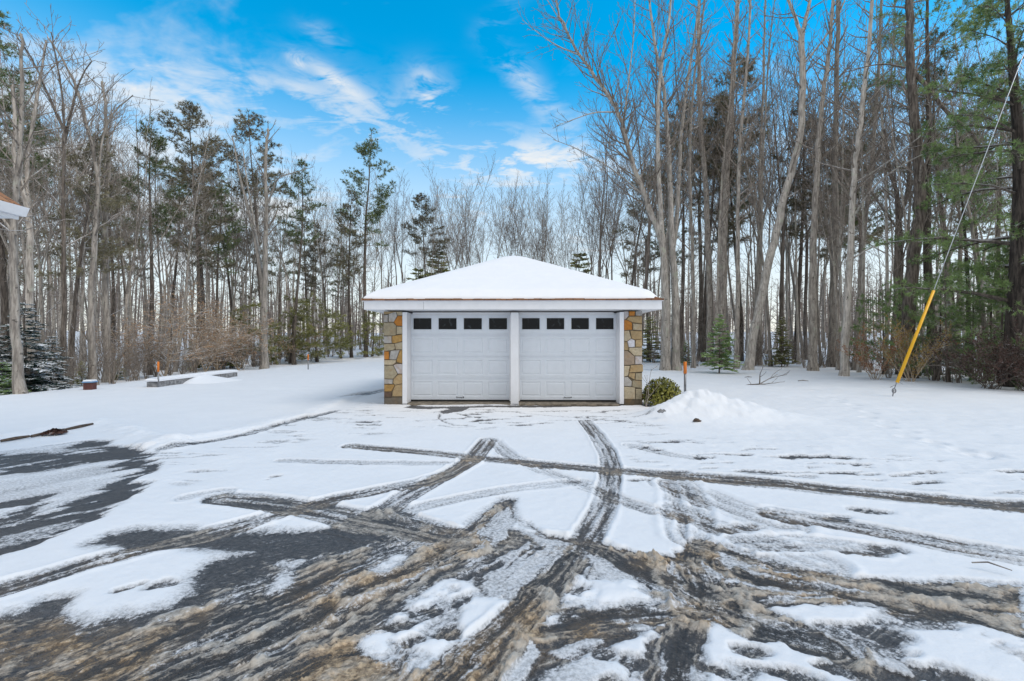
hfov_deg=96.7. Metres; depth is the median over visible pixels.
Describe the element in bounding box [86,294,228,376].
beech sapling
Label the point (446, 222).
bare tree
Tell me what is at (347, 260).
bare tree
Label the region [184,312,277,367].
beech sapling
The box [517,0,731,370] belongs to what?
bare tree
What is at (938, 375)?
bare shrub
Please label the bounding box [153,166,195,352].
pine tree
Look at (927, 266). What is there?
pine tree
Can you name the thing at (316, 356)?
young pine
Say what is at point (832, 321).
bare tree
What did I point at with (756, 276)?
bare tree
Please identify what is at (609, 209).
bare tree
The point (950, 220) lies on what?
bare tree
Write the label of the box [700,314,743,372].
young fir
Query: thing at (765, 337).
bare tree
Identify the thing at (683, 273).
pine tree
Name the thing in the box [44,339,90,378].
bare shrub
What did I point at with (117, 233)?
bare tree
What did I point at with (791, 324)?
bare tree
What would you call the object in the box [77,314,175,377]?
beech sapling
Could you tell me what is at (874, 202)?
bare tree
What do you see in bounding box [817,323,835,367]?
bare shrub
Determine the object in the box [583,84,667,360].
bare tree
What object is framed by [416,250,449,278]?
young fir
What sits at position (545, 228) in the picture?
bare tree
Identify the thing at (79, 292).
bare tree
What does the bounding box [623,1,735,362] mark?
bare tree
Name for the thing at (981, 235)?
bare tree
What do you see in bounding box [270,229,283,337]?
bare tree
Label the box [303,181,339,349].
bare tree
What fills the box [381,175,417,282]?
bare tree
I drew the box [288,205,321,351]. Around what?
pine tree
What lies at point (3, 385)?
young fir
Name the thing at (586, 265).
young fir
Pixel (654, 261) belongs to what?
bare tree
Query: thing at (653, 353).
bare shrub
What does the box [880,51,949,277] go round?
bare tree
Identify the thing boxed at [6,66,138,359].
bare tree
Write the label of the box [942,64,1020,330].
bare tree
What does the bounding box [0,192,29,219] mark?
house
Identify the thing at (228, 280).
pine tree
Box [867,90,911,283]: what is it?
bare tree
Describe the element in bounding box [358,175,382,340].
bare tree
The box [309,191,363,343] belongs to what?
bare tree
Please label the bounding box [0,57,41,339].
bare tree
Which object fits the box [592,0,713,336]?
bare tree
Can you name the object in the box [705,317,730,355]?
bare shrub
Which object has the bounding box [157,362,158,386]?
driveway marker
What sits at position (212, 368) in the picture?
bare shrub
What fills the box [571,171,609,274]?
bare tree
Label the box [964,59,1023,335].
pine tree
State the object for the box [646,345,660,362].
bare shrub
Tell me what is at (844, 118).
bare tree
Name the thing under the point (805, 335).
bare tree
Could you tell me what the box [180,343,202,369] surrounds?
young fir
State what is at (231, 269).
bare tree
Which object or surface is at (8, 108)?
pine tree
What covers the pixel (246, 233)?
bare tree
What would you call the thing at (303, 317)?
young pine
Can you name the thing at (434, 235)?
bare tree
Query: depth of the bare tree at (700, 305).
38.56 m
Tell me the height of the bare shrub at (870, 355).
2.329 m
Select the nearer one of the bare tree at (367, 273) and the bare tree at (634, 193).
the bare tree at (634, 193)
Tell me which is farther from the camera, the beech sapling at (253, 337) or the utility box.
the beech sapling at (253, 337)
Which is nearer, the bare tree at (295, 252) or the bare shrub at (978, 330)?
the bare shrub at (978, 330)
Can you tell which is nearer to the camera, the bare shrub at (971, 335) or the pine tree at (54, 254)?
the bare shrub at (971, 335)
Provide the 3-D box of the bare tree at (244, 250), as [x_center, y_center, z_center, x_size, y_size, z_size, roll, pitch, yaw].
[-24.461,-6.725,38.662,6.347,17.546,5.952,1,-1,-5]
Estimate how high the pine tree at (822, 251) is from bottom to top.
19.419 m
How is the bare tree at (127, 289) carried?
on the ground
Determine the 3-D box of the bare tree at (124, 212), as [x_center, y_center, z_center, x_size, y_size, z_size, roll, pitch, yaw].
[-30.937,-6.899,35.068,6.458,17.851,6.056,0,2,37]
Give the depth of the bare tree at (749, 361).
27.44 m
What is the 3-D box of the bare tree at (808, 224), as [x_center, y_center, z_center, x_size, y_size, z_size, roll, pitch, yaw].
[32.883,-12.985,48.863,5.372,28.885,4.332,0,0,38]
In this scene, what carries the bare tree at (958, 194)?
on the ground
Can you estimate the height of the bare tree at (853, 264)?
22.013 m
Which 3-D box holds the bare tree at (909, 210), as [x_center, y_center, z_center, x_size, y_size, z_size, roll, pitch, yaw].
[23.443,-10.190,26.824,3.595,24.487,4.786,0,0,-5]
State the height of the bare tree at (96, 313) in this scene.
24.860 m
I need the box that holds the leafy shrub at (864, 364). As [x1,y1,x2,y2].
[835,323,906,379]
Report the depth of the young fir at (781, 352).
30.40 m
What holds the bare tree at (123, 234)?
on the ground
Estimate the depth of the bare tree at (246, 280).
43.21 m
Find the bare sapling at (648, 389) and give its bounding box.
[640,366,659,406]
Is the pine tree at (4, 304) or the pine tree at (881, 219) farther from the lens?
the pine tree at (881, 219)
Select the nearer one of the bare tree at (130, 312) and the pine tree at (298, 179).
the bare tree at (130, 312)
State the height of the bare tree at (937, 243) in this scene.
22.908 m
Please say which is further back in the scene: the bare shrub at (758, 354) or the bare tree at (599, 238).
the bare tree at (599, 238)
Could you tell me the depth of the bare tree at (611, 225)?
55.25 m
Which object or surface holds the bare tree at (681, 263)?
on the ground
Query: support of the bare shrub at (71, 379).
on the ground
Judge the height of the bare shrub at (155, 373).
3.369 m
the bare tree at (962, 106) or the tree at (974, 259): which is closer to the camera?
the tree at (974, 259)
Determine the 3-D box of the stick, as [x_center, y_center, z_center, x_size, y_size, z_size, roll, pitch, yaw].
[3.723,1.739,3.537,0.223,0.033,0.036,0,0,34]
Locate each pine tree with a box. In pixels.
[0,10,51,361]
[0,81,61,357]
[0,105,76,332]
[0,163,61,351]
[34,128,138,383]
[70,145,149,367]
[73,163,154,355]
[113,115,191,374]
[138,100,233,364]
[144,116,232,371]
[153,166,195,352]
[161,139,234,366]
[188,171,253,350]
[189,175,247,326]
[218,109,298,325]
[232,231,273,353]
[268,219,296,357]
[276,158,327,364]
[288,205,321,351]
[300,222,340,351]
[324,188,371,357]
[328,244,352,339]
[334,127,396,356]
[400,192,451,273]
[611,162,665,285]
[639,99,722,362]
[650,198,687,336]
[676,102,754,361]
[687,52,775,320]
[710,114,757,360]
[771,94,839,362]
[807,141,859,350]
[808,83,905,325]
[820,0,1002,378]
[826,128,894,335]
[841,0,1023,374]
[886,25,984,366]
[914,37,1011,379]
[944,109,1011,337]
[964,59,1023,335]
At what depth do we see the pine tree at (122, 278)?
36.80 m
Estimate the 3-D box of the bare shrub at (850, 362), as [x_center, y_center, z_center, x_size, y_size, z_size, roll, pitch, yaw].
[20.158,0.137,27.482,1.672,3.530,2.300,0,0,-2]
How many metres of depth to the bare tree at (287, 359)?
41.38 m
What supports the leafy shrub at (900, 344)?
on the ground
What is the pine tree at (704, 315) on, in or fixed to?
on the ground
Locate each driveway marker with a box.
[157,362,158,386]
[683,362,686,391]
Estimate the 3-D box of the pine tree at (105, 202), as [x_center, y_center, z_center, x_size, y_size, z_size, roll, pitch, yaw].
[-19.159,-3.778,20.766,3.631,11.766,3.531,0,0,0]
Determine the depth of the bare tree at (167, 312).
43.18 m
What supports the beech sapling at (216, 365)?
on the ground
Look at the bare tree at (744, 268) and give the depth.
48.22 m
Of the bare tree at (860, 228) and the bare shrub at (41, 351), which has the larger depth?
the bare tree at (860, 228)
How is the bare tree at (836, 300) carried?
on the ground
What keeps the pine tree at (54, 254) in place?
on the ground
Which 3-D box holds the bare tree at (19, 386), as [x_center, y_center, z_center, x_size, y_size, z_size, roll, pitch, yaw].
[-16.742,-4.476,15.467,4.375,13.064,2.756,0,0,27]
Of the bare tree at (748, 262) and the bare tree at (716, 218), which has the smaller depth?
the bare tree at (716, 218)
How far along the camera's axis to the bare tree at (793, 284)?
39.98 m
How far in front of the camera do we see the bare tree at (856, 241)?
50.15 m
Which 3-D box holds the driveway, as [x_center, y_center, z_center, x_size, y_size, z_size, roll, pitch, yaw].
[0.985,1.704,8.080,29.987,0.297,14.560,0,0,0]
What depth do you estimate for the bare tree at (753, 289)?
33.91 m
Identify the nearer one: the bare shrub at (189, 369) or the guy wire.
the guy wire
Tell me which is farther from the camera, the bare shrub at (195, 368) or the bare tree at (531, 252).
the bare tree at (531, 252)
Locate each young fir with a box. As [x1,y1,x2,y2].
[0,361,29,394]
[70,361,90,385]
[115,359,127,379]
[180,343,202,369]
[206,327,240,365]
[382,268,429,347]
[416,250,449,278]
[570,252,592,274]
[642,316,670,361]
[680,340,690,364]
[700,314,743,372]
[763,317,800,366]
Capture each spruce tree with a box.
[0,300,78,392]
[0,328,27,394]
[26,336,73,390]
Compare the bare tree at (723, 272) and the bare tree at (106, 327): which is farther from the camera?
the bare tree at (723, 272)
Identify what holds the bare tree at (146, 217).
on the ground
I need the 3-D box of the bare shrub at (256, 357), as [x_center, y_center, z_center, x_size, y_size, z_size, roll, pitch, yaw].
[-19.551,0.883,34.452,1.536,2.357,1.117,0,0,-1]
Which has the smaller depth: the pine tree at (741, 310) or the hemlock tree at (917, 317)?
the hemlock tree at (917, 317)
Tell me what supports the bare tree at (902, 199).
on the ground
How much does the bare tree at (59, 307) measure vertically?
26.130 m
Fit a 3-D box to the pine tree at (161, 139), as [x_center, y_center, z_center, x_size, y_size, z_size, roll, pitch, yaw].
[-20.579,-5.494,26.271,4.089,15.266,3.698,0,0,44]
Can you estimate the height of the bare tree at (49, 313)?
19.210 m
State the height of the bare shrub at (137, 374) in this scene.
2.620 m
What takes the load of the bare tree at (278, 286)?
on the ground
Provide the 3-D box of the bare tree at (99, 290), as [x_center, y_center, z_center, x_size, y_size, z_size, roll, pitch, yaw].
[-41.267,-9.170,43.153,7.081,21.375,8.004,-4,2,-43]
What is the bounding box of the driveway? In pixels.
[0,394,1023,680]
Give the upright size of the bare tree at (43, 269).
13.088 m
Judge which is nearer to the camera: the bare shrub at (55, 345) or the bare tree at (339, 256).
the bare shrub at (55, 345)
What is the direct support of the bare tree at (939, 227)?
on the ground
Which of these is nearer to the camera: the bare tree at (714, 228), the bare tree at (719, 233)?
the bare tree at (719, 233)
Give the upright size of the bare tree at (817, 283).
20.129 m
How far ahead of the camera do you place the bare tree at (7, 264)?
34.25 m
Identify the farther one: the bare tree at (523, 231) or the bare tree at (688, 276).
the bare tree at (523, 231)
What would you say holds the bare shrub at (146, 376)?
on the ground
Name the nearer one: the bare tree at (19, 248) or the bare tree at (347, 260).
the bare tree at (19, 248)
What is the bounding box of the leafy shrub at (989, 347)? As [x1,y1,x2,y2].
[965,323,1023,390]
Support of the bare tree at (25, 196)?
on the ground
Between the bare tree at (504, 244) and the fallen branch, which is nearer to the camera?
the fallen branch
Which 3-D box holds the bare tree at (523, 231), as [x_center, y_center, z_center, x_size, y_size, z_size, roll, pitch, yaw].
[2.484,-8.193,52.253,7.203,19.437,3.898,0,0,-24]
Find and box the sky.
[0,0,1023,332]
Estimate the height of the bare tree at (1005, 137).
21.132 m
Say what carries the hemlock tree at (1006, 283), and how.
on the ground
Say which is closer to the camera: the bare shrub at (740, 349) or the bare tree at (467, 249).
the bare shrub at (740, 349)
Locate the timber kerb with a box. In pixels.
[0,423,93,441]
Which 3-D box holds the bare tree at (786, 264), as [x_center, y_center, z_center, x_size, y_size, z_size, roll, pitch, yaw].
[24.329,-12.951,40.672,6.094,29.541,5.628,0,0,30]
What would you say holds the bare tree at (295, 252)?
on the ground
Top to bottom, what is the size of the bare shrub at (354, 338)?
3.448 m
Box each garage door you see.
[411,313,510,400]
[519,313,615,401]
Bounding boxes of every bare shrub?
[11,332,64,384]
[23,315,59,362]
[42,336,87,378]
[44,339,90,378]
[46,322,75,374]
[51,312,136,379]
[58,324,100,377]
[60,351,94,385]
[78,351,101,379]
[79,323,111,375]
[81,325,125,382]
[97,327,143,383]
[99,340,149,380]
[118,330,158,380]
[121,349,144,379]
[134,341,160,378]
[138,321,183,374]
[142,320,174,376]
[162,346,181,375]
[173,337,196,371]
[173,347,187,373]
[175,354,199,373]
[177,321,216,372]
[203,342,220,369]
[221,342,237,368]
[249,341,260,365]
[259,330,283,364]
[321,326,335,356]
[341,323,363,349]
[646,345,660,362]
[650,342,660,362]
[652,328,689,358]
[680,329,701,361]
[680,340,690,361]
[696,346,705,366]
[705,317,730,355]
[724,319,747,358]
[727,324,769,365]
[742,318,793,364]
[757,338,771,363]
[771,327,796,365]
[784,337,800,362]
[797,337,818,367]
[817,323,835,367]
[818,341,829,367]
[827,323,860,369]
[830,315,871,369]
[862,338,878,368]
[868,338,900,377]
[912,313,963,380]
[923,329,958,380]
[931,344,962,380]
[946,331,989,382]
[952,315,995,380]
[958,315,1000,377]
[975,360,992,382]
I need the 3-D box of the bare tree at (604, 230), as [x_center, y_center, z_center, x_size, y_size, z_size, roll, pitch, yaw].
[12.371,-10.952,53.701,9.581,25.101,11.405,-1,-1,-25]
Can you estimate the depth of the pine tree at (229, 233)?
35.06 m
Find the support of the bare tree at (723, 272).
on the ground
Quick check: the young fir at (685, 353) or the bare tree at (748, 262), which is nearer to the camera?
the young fir at (685, 353)
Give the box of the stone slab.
[145,370,241,386]
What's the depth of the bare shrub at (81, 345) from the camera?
23.83 m
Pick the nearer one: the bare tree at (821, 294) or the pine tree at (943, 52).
the pine tree at (943, 52)
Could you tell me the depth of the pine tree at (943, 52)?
26.58 m
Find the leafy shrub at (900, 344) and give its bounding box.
[867,313,962,381]
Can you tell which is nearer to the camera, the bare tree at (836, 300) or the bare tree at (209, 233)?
the bare tree at (836, 300)
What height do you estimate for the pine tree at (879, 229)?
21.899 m
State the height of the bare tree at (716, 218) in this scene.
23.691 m
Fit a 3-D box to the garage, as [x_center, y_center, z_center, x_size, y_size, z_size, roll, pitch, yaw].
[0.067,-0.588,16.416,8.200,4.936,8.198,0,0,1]
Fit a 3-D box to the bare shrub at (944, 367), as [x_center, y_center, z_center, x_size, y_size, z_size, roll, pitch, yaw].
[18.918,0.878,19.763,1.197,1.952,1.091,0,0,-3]
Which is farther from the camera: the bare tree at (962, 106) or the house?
the bare tree at (962, 106)
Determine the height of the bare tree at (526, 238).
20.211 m
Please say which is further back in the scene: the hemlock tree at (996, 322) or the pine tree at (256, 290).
the pine tree at (256, 290)
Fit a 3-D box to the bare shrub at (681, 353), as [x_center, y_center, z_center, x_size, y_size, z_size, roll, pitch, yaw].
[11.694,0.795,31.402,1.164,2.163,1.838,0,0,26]
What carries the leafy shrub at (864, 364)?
on the ground
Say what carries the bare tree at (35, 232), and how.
on the ground
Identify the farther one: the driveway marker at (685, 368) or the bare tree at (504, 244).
the bare tree at (504, 244)
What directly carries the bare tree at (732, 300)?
on the ground
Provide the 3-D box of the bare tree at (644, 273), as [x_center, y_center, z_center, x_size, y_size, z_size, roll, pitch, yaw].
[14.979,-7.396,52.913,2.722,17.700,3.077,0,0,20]
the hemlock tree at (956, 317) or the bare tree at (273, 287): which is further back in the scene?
the bare tree at (273, 287)
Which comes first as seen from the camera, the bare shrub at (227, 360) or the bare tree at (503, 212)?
the bare shrub at (227, 360)
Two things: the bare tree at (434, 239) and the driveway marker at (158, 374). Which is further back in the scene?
the bare tree at (434, 239)
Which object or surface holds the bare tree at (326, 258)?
on the ground
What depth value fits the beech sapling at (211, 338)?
29.55 m
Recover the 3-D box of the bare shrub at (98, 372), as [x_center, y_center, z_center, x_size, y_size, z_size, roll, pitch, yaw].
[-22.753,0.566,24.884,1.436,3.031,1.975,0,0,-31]
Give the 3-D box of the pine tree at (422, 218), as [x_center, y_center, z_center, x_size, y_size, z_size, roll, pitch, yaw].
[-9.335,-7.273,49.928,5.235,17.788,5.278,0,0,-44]
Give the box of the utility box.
[82,379,97,389]
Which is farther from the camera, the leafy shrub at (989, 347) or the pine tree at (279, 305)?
the pine tree at (279, 305)
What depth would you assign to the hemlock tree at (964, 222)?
22.24 m
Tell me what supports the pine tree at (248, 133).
on the ground
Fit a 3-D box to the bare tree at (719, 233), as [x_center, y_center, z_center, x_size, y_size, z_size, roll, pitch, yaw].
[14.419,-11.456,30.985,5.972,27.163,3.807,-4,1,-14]
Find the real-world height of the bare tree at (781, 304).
26.965 m
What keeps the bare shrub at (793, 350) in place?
on the ground
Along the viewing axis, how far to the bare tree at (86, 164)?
23.34 m
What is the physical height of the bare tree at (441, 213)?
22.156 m
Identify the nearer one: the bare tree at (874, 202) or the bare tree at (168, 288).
the bare tree at (168, 288)
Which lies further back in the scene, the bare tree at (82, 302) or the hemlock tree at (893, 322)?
the bare tree at (82, 302)
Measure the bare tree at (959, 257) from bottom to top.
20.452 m
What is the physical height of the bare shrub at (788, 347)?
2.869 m
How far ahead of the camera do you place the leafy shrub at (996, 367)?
16.92 m
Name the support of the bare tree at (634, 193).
on the ground
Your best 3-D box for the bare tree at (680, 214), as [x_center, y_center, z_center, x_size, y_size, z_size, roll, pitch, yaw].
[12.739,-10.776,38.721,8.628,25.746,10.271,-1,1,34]
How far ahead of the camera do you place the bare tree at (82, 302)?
28.43 m
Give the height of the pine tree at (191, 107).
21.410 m
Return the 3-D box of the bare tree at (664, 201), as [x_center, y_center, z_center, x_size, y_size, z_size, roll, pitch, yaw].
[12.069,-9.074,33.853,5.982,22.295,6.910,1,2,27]
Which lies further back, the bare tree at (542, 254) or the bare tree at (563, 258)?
the bare tree at (563, 258)
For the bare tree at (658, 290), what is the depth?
54.40 m
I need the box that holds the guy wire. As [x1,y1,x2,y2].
[890,54,1023,395]
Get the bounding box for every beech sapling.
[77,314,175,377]
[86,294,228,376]
[140,282,274,369]
[173,309,249,371]
[174,320,247,371]
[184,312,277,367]
[213,341,260,369]
[252,323,323,363]
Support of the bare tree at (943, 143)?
on the ground
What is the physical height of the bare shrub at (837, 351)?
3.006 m
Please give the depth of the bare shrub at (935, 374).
20.14 m
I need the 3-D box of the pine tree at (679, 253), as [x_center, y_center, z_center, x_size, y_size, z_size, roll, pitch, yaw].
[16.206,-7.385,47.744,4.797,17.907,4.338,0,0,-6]
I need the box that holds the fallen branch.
[747,367,787,384]
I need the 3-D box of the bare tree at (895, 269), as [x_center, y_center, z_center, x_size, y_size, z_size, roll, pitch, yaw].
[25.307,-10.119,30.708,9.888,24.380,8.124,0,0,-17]
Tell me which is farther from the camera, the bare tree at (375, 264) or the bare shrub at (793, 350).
the bare tree at (375, 264)
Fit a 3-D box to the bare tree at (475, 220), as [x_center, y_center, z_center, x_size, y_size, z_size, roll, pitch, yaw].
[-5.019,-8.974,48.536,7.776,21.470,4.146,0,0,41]
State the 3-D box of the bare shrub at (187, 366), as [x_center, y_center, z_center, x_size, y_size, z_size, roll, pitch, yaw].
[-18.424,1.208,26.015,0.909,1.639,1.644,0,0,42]
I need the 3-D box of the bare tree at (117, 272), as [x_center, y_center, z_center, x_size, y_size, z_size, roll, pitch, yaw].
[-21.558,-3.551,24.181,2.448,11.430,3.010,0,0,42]
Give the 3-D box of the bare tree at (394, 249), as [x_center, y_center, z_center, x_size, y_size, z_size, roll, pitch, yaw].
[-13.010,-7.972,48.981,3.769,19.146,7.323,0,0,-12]
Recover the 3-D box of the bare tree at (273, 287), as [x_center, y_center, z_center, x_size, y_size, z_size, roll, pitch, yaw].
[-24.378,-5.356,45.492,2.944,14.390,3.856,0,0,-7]
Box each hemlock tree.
[839,282,926,373]
[863,0,1023,386]
[867,287,947,374]
[887,254,992,383]
[896,110,1011,376]
[898,263,997,379]
[932,252,1006,379]
[940,272,1004,379]
[953,219,1023,388]
[957,245,1023,382]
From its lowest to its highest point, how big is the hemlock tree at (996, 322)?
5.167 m
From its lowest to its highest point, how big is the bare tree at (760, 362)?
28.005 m
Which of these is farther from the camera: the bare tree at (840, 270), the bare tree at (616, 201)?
the bare tree at (616, 201)
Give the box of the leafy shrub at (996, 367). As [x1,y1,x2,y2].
[919,320,1023,388]
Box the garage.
[362,256,663,405]
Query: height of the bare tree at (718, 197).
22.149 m
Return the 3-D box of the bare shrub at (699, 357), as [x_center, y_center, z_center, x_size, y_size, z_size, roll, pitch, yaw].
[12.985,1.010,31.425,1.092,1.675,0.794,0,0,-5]
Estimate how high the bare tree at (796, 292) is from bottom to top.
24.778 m
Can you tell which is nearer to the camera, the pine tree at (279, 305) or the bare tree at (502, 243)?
the pine tree at (279, 305)
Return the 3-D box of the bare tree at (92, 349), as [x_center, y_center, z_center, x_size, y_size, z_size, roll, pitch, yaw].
[-18.796,-6.233,20.113,5.379,16.912,2.547,0,0,0]
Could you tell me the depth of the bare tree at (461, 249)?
57.95 m
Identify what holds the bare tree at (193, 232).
on the ground
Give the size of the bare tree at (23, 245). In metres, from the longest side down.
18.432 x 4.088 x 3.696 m
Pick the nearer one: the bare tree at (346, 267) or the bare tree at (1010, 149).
the bare tree at (1010, 149)
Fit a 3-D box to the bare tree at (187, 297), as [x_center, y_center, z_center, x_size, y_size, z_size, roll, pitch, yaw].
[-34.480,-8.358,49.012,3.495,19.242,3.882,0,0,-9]
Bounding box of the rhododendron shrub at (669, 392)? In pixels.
[642,376,681,405]
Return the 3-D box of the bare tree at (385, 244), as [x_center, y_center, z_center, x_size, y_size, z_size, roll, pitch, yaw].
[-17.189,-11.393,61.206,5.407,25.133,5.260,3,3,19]
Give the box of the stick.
[972,561,1011,570]
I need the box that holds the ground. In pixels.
[0,330,1023,474]
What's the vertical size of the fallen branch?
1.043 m
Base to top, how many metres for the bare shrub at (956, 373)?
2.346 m
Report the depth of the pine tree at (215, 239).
33.17 m
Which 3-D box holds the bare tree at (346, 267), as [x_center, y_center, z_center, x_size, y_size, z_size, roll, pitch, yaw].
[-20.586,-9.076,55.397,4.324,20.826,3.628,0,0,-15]
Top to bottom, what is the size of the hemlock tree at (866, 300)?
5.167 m
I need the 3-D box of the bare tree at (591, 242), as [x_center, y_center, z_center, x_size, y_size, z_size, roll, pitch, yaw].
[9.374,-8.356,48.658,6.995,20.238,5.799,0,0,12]
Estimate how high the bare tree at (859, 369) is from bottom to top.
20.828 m
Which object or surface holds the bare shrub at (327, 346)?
on the ground
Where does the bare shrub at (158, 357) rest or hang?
on the ground
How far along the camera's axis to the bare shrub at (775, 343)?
32.41 m
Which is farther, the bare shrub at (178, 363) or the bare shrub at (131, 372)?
the bare shrub at (178, 363)
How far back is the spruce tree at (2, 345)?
16.27 m
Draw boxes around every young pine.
[229,297,288,366]
[259,290,321,363]
[285,292,358,361]
[317,310,356,357]
[354,311,383,356]
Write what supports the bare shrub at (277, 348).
on the ground
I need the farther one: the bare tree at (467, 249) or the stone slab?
the bare tree at (467, 249)
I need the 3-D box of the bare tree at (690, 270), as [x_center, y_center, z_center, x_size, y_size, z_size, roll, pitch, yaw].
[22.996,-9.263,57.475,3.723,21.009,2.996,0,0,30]
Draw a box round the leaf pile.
[41,428,67,435]
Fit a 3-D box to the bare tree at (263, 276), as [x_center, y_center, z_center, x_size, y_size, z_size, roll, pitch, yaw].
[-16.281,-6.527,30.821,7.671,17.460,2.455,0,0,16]
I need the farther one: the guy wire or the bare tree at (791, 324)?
the bare tree at (791, 324)
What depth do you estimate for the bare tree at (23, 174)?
24.80 m
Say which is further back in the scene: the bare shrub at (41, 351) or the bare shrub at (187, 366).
the bare shrub at (187, 366)
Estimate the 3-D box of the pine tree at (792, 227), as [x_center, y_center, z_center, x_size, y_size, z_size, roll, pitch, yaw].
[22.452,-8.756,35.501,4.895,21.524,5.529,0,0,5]
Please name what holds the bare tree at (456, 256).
on the ground
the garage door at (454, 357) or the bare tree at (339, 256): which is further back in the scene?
the bare tree at (339, 256)
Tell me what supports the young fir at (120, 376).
on the ground
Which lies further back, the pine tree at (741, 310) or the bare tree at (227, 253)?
the bare tree at (227, 253)
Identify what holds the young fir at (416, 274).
on the ground
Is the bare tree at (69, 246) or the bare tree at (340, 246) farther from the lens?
the bare tree at (340, 246)
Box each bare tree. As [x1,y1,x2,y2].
[0,1,126,385]
[0,25,120,385]
[0,26,75,393]
[0,44,66,323]
[0,52,82,333]
[0,56,130,351]
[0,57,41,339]
[0,72,125,276]
[0,99,20,341]
[0,128,53,354]
[1,93,102,351]
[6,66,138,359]
[7,120,86,351]
[21,134,78,341]
[21,141,110,337]
[24,36,101,370]
[26,17,163,384]
[27,36,144,360]
[32,61,110,354]
[32,132,102,312]
[40,76,94,360]
[40,104,142,379]
[50,84,119,353]
[52,71,133,367]
[56,50,146,382]
[67,136,158,361]
[79,170,138,322]
[80,121,220,364]
[88,92,148,362]
[98,80,219,376]
[108,100,189,372]
[113,138,157,360]
[121,136,173,328]
[133,111,178,359]
[139,154,227,358]
[142,143,240,358]
[149,197,228,344]
[164,159,205,347]
[170,219,202,349]
[172,156,234,366]
[174,142,217,335]
[177,153,259,328]
[189,126,230,341]
[206,165,269,343]
[213,157,250,333]
[215,157,304,340]
[215,162,292,338]
[222,125,279,347]
[224,120,314,368]
[224,144,268,357]
[241,166,319,319]
[242,145,279,365]
[253,233,283,334]
[256,152,307,364]
[257,171,288,360]
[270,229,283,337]
[294,164,335,353]
[294,174,337,327]
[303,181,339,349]
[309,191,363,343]
[314,200,340,323]
[322,185,370,346]
[323,176,357,337]
[324,184,361,332]
[327,199,379,327]
[328,202,347,293]
[347,188,382,349]
[357,200,388,344]
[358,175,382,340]
[365,156,404,346]
[373,214,401,286]
[374,168,408,284]
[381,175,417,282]
[390,204,441,276]
[400,188,440,276]
[403,193,458,273]
[410,169,486,275]
[418,158,482,270]
[427,197,481,267]
[434,184,485,268]
[436,152,495,266]
[441,182,478,268]
[443,178,482,265]
[457,192,503,262]
[484,174,535,255]
[486,218,529,257]
[488,175,538,255]
[490,175,526,257]
[501,191,556,258]
[505,164,559,261]
[506,183,559,263]
[514,180,576,265]
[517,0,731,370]
[530,174,559,263]
[532,194,580,269]
[547,161,596,269]
[565,150,633,278]
[566,164,630,274]
[567,90,633,276]
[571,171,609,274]
[580,145,660,283]
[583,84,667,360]
[585,169,627,278]
[585,186,622,275]
[586,151,637,279]
[590,164,652,361]
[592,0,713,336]
[603,130,662,285]
[621,50,714,249]
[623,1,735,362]
[630,0,746,360]
[630,208,652,349]
[631,56,716,361]
[641,0,768,232]
[641,197,681,349]
[649,46,741,326]
[649,152,687,331]
[653,135,681,346]
[654,201,689,335]
[655,0,727,367]
[665,132,707,364]
[673,101,716,352]
[678,0,724,364]
[679,0,763,363]
[680,58,742,324]
[680,194,698,310]
[686,24,736,326]
[686,50,809,342]
[694,110,748,315]
[695,91,750,349]
[703,135,730,269]
[708,115,751,231]
[711,0,756,364]
[711,0,773,368]
[712,33,777,365]
[712,95,765,360]
[712,110,775,350]
[715,49,826,356]
[717,0,798,329]
[719,11,866,364]
[729,83,773,314]
[730,0,784,365]
[741,0,859,369]
[745,33,826,354]
[746,78,831,255]
[748,68,794,353]
[760,22,897,359]
[762,52,839,363]
[765,57,806,343]
[767,0,948,266]
[767,111,880,347]
[770,31,937,363]
[773,123,809,347]
[786,0,858,370]
[786,1,965,366]
[787,88,903,369]
[794,107,847,300]
[799,99,849,365]
[802,118,840,343]
[803,0,877,326]
[805,0,981,375]
[807,0,870,366]
[809,0,911,371]
[809,9,891,288]
[809,85,889,348]
[818,120,856,347]
[825,141,876,350]
[829,0,951,373]
[836,0,900,369]
[843,100,870,346]
[846,44,902,345]
[850,1,955,255]
[857,2,938,376]
[857,50,1018,342]
[858,98,948,374]
[864,164,894,357]
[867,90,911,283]
[874,5,1023,370]
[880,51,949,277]
[888,48,1023,357]
[893,90,1011,363]
[929,1,1009,353]
[931,63,1011,367]
[931,87,967,309]
[938,78,1004,346]
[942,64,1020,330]
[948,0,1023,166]
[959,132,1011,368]
[995,53,1023,233]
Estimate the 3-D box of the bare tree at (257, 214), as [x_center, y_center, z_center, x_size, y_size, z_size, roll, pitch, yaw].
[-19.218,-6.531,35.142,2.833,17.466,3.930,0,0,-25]
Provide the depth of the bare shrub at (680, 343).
33.54 m
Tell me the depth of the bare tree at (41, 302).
20.70 m
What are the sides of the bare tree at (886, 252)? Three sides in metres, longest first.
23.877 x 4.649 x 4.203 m
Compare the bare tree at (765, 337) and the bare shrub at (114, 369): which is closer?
the bare shrub at (114, 369)
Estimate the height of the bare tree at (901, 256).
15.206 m
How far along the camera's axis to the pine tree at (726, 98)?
35.04 m
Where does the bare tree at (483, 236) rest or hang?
on the ground
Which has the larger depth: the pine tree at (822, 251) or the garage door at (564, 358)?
the pine tree at (822, 251)
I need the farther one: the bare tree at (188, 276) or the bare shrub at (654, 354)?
the bare tree at (188, 276)
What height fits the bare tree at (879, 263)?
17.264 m
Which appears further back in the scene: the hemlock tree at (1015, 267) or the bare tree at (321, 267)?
the bare tree at (321, 267)
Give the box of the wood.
[19,219,1001,348]
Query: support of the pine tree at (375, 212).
on the ground
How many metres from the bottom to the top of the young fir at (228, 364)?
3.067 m

